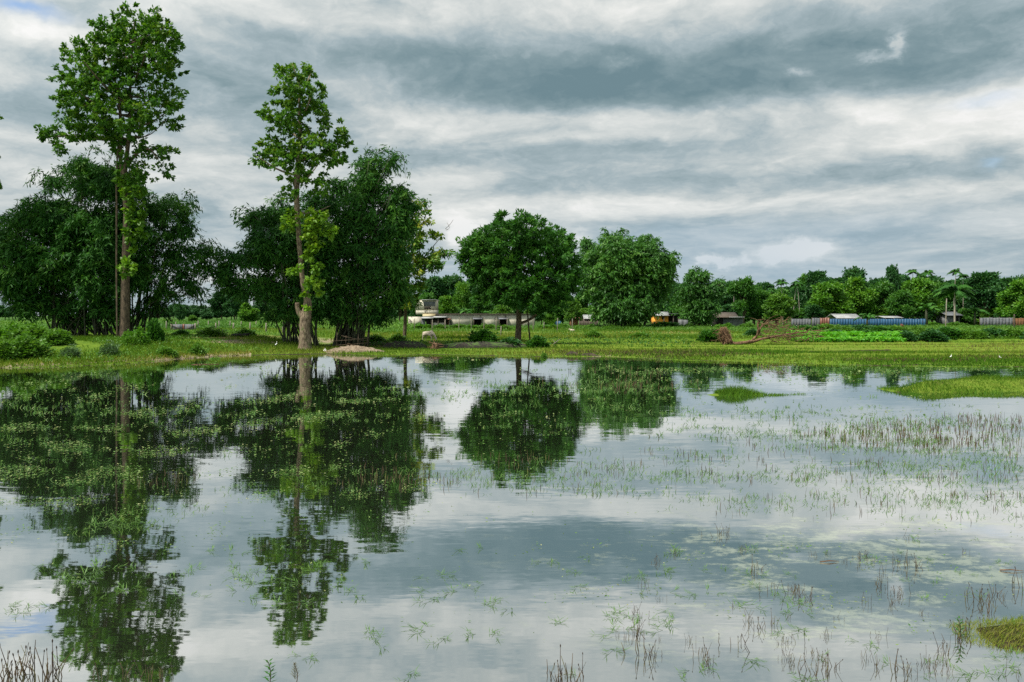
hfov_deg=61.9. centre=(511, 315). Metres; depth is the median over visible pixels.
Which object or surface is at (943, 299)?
tree
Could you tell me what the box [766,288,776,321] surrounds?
areca palm
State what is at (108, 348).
bush
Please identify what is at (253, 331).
bush
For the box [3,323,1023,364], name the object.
undergrowth
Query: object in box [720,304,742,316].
tree
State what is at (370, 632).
water grass sprig
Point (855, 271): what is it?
tree
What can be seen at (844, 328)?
bush
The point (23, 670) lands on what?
sedge clump
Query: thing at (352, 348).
soil mound
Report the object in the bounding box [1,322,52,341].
bush
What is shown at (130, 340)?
bush
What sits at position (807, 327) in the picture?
bush
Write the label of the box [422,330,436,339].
cow
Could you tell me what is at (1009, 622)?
hump grass
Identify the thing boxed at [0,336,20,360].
bush
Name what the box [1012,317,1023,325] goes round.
board fence
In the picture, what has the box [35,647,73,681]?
sedge clump
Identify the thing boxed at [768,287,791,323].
tree
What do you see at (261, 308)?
tree
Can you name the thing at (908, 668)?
sedge clump
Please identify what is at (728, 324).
bush
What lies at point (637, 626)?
sedge clump
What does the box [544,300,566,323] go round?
tree
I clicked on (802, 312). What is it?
tree
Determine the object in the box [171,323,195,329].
sheet gate
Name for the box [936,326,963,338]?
bush
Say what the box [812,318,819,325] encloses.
tin fence
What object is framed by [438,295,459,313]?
tree
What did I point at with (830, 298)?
tree
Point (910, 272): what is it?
areca palm
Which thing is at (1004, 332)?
bush
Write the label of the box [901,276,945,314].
tree
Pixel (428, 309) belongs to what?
long building
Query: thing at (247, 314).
tree
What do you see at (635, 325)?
bush
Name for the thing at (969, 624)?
sedge clump
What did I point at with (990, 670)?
water grass sprig
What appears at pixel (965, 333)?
bush
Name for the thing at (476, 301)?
tree
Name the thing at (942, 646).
sedge clump
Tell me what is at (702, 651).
sedge clump
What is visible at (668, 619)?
water grass sprig
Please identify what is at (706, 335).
bush
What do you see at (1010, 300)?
tree
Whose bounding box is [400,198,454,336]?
slender tree
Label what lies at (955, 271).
areca palm
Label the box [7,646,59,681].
sedge clump
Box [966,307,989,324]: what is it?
banana plant
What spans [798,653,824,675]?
sedge clump
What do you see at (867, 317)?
banana plant
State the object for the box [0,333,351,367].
bank grass
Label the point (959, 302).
tree
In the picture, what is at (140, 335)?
bush
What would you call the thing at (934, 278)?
tree
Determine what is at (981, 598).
sedge clump
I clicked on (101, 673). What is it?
sedge clump
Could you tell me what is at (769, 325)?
bush
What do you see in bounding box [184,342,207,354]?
bush
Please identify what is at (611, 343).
bank weeds
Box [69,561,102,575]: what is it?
water grass sprig
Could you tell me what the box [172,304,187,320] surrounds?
tree
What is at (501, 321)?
doorway
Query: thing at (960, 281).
tree
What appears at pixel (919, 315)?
tree
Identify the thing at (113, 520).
water grass sprig
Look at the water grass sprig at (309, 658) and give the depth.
7.47 m
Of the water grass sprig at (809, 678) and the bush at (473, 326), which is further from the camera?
the bush at (473, 326)
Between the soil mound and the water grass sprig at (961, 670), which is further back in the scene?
the soil mound
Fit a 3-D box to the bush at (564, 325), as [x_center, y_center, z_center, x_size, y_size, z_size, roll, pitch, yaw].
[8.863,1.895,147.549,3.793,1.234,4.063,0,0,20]
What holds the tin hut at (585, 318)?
on the ground at (90, 346)
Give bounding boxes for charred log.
[231,333,249,336]
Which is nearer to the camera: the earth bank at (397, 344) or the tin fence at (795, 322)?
the earth bank at (397, 344)
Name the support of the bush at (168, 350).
on the ground at (90, 346)
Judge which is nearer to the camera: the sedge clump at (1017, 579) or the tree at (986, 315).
the sedge clump at (1017, 579)
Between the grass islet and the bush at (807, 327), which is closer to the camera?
the grass islet
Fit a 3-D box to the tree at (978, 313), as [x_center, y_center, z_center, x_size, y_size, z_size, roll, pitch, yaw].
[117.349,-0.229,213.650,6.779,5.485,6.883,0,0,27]
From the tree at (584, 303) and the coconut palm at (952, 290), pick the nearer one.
the coconut palm at (952, 290)
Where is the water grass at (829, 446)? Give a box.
[0,364,1023,539]
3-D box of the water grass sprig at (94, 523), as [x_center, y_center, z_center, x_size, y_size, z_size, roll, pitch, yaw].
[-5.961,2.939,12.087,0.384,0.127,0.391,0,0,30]
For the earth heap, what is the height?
0.361 m
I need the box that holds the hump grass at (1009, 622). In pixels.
[946,614,1023,650]
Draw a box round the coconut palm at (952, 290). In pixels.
[932,283,976,321]
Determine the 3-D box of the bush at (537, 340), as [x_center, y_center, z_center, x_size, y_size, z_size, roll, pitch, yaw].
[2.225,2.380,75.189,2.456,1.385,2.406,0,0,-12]
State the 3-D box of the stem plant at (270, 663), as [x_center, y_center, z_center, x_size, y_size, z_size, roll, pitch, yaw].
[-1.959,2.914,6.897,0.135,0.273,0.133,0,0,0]
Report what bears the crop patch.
on the ground at (90, 346)
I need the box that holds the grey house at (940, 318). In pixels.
[934,312,963,324]
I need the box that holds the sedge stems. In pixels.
[134,365,1022,516]
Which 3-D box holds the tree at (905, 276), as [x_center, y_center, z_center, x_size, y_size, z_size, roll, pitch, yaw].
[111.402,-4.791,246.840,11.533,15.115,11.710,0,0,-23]
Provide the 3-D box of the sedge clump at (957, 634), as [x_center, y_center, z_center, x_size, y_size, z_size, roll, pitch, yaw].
[4.098,2.924,7.872,0.252,0.230,0.192,0,0,26]
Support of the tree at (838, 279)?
on the ground at (90, 346)
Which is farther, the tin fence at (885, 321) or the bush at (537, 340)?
the tin fence at (885, 321)
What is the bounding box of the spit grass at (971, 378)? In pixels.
[869,373,1023,395]
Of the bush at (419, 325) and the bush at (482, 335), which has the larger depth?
the bush at (419, 325)
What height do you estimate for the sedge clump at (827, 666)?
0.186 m
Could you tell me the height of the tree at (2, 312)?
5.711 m
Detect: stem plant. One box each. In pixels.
[263,658,277,681]
[290,662,297,681]
[954,616,966,639]
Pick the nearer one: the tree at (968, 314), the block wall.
the block wall
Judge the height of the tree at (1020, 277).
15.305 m
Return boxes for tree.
[0,114,3,189]
[0,309,12,318]
[33,0,189,336]
[168,303,174,318]
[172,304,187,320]
[181,304,191,318]
[187,315,197,321]
[189,309,202,317]
[197,309,210,314]
[200,313,213,319]
[207,291,229,319]
[207,311,226,319]
[221,294,249,318]
[237,302,259,321]
[247,61,358,349]
[253,299,280,314]
[393,300,413,320]
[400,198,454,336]
[407,304,422,316]
[418,291,436,316]
[420,275,451,308]
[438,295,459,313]
[442,273,464,300]
[452,280,472,313]
[453,208,589,340]
[466,278,478,308]
[466,295,495,313]
[489,304,513,313]
[542,313,556,324]
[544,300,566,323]
[563,298,582,324]
[574,292,592,307]
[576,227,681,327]
[577,307,591,320]
[660,282,679,311]
[663,304,671,314]
[669,290,685,314]
[671,308,692,322]
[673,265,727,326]
[712,315,828,344]
[713,289,735,308]
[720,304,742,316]
[727,275,760,323]
[746,290,772,321]
[752,284,765,322]
[754,281,774,322]
[761,292,800,324]
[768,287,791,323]
[776,285,792,322]
[787,308,811,321]
[788,286,807,308]
[796,273,807,286]
[802,270,828,306]
[803,304,825,318]
[804,281,856,316]
[829,277,842,282]
[839,265,872,303]
[843,276,879,318]
[868,277,880,285]
[870,279,895,309]
[870,307,895,318]
[880,263,904,300]
[881,289,917,318]
[900,273,910,281]
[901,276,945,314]
[914,308,934,320]
[922,275,944,321]
[931,288,959,314]
[934,281,951,301]
[937,304,959,312]
[949,277,967,298]
[951,294,983,308]
[957,308,977,324]
[963,270,1006,310]
[973,306,983,319]
[979,308,995,317]
[993,278,1023,317]
[1000,276,1017,286]
[1013,274,1023,279]
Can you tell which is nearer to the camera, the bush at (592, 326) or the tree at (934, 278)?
the bush at (592, 326)
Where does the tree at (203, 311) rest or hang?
on the ground at (90, 346)
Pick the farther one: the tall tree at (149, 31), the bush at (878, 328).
the bush at (878, 328)
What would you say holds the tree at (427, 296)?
on the ground at (90, 346)
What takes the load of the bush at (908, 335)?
on the ground at (90, 346)
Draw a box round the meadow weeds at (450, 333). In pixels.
[20,324,1023,340]
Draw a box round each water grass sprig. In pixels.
[52,570,95,584]
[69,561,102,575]
[84,516,106,529]
[102,516,123,524]
[117,580,140,591]
[242,574,285,584]
[246,576,265,583]
[268,593,321,605]
[292,651,317,661]
[365,625,385,640]
[408,620,430,631]
[660,613,673,624]
[674,661,717,673]
[728,599,768,608]
[792,675,824,681]
[949,661,977,677]
[970,665,1005,675]
[990,651,1021,672]
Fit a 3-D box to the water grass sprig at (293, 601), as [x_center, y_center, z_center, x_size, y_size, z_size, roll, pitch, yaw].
[-2.265,2.944,8.872,0.614,0.117,0.214,0,0,6]
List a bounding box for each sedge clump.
[0,642,28,681]
[0,650,21,681]
[6,650,44,681]
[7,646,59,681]
[17,639,52,674]
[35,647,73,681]
[46,648,62,677]
[92,663,108,679]
[111,661,138,680]
[134,659,152,681]
[151,667,172,679]
[547,644,578,681]
[549,663,565,680]
[557,652,583,681]
[621,636,656,659]
[632,619,644,635]
[692,639,711,657]
[718,633,749,652]
[748,617,765,630]
[759,580,785,593]
[793,584,812,599]
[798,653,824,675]
[815,648,842,669]
[825,654,829,675]
[875,575,887,588]
[889,649,904,674]
[896,658,917,675]
[933,632,950,654]
[942,620,970,642]
[956,616,980,632]
[965,587,989,605]
[988,581,1005,597]
[1012,569,1022,589]
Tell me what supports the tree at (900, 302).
on the ground at (90, 346)
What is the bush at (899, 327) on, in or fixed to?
on the ground at (90, 346)
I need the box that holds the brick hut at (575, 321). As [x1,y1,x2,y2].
[569,318,577,325]
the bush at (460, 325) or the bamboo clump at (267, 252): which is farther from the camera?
the bush at (460, 325)
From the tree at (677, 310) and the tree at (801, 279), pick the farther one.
the tree at (801, 279)
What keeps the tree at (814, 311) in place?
on the ground at (90, 346)
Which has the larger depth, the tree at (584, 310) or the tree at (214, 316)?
the tree at (214, 316)
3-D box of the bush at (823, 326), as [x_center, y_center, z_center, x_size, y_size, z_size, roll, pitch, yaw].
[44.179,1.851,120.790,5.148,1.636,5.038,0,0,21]
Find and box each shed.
[709,312,744,325]
[826,314,859,318]
[871,316,903,317]
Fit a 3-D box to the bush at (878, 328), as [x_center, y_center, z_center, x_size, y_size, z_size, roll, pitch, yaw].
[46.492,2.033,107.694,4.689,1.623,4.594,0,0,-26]
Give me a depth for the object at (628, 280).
144.43 m
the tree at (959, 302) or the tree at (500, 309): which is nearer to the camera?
the tree at (500, 309)
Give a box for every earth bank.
[383,341,426,347]
[439,341,528,347]
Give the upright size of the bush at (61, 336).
1.399 m
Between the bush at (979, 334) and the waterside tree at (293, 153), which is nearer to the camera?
the waterside tree at (293, 153)
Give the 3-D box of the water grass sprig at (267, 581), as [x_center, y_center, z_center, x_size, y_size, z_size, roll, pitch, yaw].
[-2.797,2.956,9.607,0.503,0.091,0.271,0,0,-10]
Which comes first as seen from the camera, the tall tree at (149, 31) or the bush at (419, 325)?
the tall tree at (149, 31)
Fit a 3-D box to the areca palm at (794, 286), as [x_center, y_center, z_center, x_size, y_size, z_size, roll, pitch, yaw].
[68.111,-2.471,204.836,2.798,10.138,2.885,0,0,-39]
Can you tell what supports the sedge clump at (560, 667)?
in the pond water
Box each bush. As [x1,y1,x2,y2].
[0,321,20,337]
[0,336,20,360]
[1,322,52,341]
[4,329,57,359]
[38,327,76,345]
[59,343,82,358]
[98,340,121,356]
[121,325,151,344]
[122,333,139,344]
[146,317,165,342]
[155,346,178,357]
[172,330,190,335]
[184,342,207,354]
[193,326,228,336]
[233,327,256,335]
[364,334,388,341]
[387,333,407,340]
[409,322,431,328]
[433,324,448,328]
[451,323,467,328]
[464,324,480,328]
[466,328,499,341]
[478,323,495,328]
[493,324,514,329]
[498,336,522,345]
[525,335,551,347]
[537,323,559,328]
[556,323,569,327]
[582,329,605,337]
[584,324,602,328]
[602,324,624,329]
[626,322,643,329]
[629,331,652,337]
[647,321,678,326]
[697,329,721,341]
[715,322,734,327]
[737,322,755,327]
[743,328,764,335]
[756,322,780,327]
[790,325,820,329]
[812,323,835,329]
[827,324,855,330]
[848,323,873,330]
[863,325,894,331]
[889,324,908,330]
[898,329,918,340]
[904,325,927,330]
[914,329,921,335]
[916,328,951,341]
[928,321,940,325]
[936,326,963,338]
[941,322,968,325]
[958,327,975,338]
[960,319,978,325]
[966,327,988,338]
[978,327,1003,337]
[996,330,1015,337]
[1006,327,1023,337]
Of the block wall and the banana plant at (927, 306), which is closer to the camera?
the block wall
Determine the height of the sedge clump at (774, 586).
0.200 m
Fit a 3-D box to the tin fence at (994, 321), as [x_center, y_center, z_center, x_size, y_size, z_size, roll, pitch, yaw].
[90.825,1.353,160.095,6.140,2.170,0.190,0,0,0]
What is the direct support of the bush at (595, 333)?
on the ground at (90, 346)
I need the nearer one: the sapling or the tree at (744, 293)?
the sapling
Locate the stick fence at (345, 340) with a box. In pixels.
[336,332,367,346]
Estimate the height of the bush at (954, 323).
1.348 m
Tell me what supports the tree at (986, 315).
on the ground at (90, 346)
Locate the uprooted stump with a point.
(435, 345)
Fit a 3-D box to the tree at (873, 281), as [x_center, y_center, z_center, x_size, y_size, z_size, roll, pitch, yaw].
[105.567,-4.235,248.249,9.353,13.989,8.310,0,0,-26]
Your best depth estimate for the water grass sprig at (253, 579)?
9.58 m
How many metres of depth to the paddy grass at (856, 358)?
64.43 m
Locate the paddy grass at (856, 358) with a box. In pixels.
[331,335,1023,367]
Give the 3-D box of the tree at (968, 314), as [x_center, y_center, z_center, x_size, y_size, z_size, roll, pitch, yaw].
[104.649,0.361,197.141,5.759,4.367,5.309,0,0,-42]
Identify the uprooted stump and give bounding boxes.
[427,342,443,348]
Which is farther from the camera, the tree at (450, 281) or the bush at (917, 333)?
the tree at (450, 281)
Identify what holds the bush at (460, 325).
on the ground at (90, 346)
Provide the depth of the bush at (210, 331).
73.60 m
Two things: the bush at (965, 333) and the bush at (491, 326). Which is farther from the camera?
the bush at (491, 326)
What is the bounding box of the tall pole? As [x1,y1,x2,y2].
[945,298,946,326]
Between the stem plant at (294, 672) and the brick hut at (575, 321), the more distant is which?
the brick hut at (575, 321)
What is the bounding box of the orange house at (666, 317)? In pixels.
[651,312,679,323]
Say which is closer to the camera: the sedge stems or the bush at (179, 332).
the sedge stems
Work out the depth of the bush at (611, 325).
142.09 m
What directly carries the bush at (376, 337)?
on the ground at (90, 346)
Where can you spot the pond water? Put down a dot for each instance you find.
(220, 631)
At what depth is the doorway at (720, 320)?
171.99 m
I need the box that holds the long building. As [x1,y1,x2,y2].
[408,300,534,325]
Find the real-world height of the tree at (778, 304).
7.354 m
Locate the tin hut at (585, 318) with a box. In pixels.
[581,315,597,320]
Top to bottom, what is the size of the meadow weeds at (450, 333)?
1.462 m
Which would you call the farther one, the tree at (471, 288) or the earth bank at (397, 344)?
the tree at (471, 288)
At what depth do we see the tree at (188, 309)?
414.54 m
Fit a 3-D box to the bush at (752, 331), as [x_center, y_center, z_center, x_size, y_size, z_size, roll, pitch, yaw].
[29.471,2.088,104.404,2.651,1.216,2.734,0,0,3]
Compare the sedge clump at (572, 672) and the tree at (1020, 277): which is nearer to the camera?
the sedge clump at (572, 672)
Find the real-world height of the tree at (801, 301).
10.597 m
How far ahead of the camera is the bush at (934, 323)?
188.63 m
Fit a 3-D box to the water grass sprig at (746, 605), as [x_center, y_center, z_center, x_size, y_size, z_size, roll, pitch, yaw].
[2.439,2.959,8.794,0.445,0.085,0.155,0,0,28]
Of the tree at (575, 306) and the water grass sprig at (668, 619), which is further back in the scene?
the tree at (575, 306)
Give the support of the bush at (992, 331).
on the ground at (90, 346)
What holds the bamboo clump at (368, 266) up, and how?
on the ground at (90, 346)
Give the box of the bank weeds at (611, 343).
[368,333,695,346]
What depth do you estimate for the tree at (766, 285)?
256.61 m
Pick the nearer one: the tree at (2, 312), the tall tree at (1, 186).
the tall tree at (1, 186)
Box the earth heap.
[580,353,597,355]
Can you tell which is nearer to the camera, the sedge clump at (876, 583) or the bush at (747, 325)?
the sedge clump at (876, 583)
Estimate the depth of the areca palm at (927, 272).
204.93 m
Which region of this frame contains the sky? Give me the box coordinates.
[0,0,1023,315]
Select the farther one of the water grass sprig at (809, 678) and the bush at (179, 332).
the bush at (179, 332)
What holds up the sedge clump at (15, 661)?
in the pond water
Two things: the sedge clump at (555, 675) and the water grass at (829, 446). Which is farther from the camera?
the water grass at (829, 446)
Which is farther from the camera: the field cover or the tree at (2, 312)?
the tree at (2, 312)
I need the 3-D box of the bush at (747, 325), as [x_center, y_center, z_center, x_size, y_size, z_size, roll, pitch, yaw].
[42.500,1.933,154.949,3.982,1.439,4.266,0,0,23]
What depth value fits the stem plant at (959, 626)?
7.91 m
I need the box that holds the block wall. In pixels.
[678,318,687,325]
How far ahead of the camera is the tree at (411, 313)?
190.50 m
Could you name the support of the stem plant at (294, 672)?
in the pond water
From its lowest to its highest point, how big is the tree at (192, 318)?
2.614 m
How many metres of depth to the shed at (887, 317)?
179.35 m
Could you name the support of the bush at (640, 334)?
on the ground at (90, 346)
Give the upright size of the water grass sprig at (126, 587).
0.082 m
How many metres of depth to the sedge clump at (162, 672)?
7.05 m
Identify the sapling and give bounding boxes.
[523,292,533,339]
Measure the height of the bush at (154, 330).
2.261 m
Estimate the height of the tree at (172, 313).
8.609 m
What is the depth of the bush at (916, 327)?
117.60 m
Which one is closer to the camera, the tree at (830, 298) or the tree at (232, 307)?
the tree at (830, 298)
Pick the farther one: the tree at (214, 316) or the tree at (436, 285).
the tree at (214, 316)
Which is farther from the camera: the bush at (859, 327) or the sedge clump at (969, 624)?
the bush at (859, 327)
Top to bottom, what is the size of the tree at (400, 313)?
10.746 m
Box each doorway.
[474,319,481,324]
[499,319,506,324]
[711,318,722,325]
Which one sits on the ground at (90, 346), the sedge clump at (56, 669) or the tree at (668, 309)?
the tree at (668, 309)
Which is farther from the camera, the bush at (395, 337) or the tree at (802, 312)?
the tree at (802, 312)
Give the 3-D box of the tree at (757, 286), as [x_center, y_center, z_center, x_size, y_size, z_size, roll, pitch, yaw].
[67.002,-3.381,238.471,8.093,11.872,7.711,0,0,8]
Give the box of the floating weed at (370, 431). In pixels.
[0,357,1023,644]
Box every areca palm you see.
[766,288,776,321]
[773,278,789,319]
[790,281,804,312]
[791,284,802,308]
[904,269,921,318]
[921,270,934,321]
[947,268,962,311]
[956,274,969,307]
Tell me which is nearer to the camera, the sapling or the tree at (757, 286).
the sapling
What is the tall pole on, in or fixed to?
on the ground at (90, 346)
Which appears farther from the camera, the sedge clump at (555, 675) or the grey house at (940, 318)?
the grey house at (940, 318)
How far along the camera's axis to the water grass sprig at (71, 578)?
9.61 m
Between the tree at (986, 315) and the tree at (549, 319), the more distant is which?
the tree at (986, 315)
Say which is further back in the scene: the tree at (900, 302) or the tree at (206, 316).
the tree at (206, 316)
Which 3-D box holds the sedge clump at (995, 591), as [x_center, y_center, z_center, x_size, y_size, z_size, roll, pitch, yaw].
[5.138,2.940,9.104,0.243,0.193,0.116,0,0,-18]
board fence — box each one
[579,321,597,324]
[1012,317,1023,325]
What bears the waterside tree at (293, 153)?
on the ground at (90, 346)
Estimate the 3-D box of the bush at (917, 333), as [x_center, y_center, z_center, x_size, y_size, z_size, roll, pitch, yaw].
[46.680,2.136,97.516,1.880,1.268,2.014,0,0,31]
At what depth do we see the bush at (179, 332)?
77.78 m
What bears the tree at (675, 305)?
on the ground at (90, 346)
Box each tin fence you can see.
[791,318,810,326]
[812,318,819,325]
[820,318,829,324]
[830,318,925,327]
[979,317,1011,325]
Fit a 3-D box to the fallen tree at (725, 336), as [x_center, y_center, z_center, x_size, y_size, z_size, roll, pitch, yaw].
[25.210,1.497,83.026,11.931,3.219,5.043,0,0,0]
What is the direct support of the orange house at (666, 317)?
on the ground at (90, 346)
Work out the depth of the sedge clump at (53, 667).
7.07 m
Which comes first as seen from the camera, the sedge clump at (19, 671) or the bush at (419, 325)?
the sedge clump at (19, 671)
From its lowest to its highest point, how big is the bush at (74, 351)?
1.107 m
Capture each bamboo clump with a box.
[0,143,156,336]
[128,186,225,333]
[207,189,353,346]
[320,142,432,346]
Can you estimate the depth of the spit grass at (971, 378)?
34.13 m
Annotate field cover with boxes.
[0,318,413,328]
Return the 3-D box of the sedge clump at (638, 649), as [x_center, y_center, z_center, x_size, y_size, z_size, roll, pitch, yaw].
[1.136,2.920,7.511,0.324,0.257,0.155,0,0,41]
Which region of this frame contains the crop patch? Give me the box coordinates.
[787,330,905,341]
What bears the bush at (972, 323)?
on the ground at (90, 346)
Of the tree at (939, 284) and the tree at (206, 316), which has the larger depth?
the tree at (206, 316)
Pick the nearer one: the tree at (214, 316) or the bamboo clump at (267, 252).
the bamboo clump at (267, 252)
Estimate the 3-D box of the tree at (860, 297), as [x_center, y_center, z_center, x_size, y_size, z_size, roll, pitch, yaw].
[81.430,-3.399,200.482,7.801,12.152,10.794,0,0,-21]
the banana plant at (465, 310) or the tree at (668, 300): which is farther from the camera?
the tree at (668, 300)
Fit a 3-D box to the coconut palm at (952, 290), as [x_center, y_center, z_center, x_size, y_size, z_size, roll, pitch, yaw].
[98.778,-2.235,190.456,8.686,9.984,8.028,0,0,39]
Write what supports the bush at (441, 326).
on the ground at (90, 346)
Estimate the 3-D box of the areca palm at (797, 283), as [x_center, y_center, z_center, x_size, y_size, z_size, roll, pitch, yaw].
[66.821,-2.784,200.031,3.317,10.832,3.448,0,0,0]
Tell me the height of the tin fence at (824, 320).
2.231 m
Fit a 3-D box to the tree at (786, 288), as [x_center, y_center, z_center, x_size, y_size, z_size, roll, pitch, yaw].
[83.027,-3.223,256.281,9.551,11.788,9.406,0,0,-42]
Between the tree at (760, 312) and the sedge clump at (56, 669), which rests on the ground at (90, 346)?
the tree at (760, 312)
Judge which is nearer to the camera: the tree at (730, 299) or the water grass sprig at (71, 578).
the water grass sprig at (71, 578)
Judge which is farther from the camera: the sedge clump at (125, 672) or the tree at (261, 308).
the tree at (261, 308)
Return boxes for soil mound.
[325,345,383,352]
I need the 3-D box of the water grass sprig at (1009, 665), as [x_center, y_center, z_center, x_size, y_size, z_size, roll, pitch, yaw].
[4.219,2.966,7.338,0.215,0.072,0.398,0,0,5]
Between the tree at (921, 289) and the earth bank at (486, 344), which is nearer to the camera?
the earth bank at (486, 344)
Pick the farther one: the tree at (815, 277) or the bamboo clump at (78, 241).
the tree at (815, 277)
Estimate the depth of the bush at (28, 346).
51.97 m
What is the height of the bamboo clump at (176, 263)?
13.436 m
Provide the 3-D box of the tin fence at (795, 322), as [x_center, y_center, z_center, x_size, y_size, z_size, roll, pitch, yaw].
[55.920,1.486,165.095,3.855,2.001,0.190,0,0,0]
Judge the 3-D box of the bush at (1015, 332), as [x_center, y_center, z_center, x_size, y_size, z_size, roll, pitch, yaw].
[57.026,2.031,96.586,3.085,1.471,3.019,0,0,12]
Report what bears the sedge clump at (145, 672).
on the pond water
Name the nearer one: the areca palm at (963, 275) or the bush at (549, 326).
the bush at (549, 326)
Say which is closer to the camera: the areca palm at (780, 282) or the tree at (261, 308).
the areca palm at (780, 282)
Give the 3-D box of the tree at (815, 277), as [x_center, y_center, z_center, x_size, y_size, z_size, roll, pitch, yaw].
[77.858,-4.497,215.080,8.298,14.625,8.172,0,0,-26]
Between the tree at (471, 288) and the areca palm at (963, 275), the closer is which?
the areca palm at (963, 275)
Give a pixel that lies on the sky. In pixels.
(770, 141)
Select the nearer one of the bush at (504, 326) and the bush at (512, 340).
the bush at (512, 340)
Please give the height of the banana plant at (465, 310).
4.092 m
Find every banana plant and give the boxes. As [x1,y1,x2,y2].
[460,308,472,313]
[853,313,875,325]
[915,303,942,324]
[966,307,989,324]
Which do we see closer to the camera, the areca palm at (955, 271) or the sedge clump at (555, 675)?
the sedge clump at (555, 675)
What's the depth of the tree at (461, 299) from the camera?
204.38 m
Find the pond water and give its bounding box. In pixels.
[0,351,1023,681]
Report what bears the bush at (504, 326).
on the ground at (90, 346)
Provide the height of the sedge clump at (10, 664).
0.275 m
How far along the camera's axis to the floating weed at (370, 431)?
21.77 m
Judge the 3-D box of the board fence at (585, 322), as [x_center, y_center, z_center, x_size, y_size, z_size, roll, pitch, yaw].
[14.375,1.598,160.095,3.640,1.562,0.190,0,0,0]
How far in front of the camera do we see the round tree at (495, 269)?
79.51 m
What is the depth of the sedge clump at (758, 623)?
8.15 m
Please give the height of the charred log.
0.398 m
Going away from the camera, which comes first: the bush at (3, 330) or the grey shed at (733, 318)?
the bush at (3, 330)
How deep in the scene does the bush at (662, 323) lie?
154.60 m
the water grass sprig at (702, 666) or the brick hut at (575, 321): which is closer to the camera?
the water grass sprig at (702, 666)
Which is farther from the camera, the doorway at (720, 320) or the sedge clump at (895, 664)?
the doorway at (720, 320)
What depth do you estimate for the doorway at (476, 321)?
158.91 m
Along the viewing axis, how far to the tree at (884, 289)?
203.83 m
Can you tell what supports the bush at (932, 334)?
on the ground at (90, 346)
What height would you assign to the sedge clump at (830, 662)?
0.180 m
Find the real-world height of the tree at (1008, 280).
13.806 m
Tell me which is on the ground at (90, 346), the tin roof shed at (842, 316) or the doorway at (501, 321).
the tin roof shed at (842, 316)
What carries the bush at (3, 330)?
on the ground at (90, 346)
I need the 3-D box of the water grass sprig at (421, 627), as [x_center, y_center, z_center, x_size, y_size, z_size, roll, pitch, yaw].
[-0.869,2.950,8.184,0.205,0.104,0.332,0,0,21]
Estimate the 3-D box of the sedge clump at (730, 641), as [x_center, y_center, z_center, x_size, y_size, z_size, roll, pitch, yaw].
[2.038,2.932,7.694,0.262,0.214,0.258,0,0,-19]
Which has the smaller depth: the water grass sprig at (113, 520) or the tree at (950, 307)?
the water grass sprig at (113, 520)
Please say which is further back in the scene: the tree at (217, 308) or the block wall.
the tree at (217, 308)
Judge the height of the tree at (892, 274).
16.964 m
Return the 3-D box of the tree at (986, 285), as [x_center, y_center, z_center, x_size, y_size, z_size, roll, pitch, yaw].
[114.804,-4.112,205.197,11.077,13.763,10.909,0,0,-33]
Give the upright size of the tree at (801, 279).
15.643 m
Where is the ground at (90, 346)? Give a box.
[0,316,1023,649]
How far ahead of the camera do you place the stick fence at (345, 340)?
73.38 m

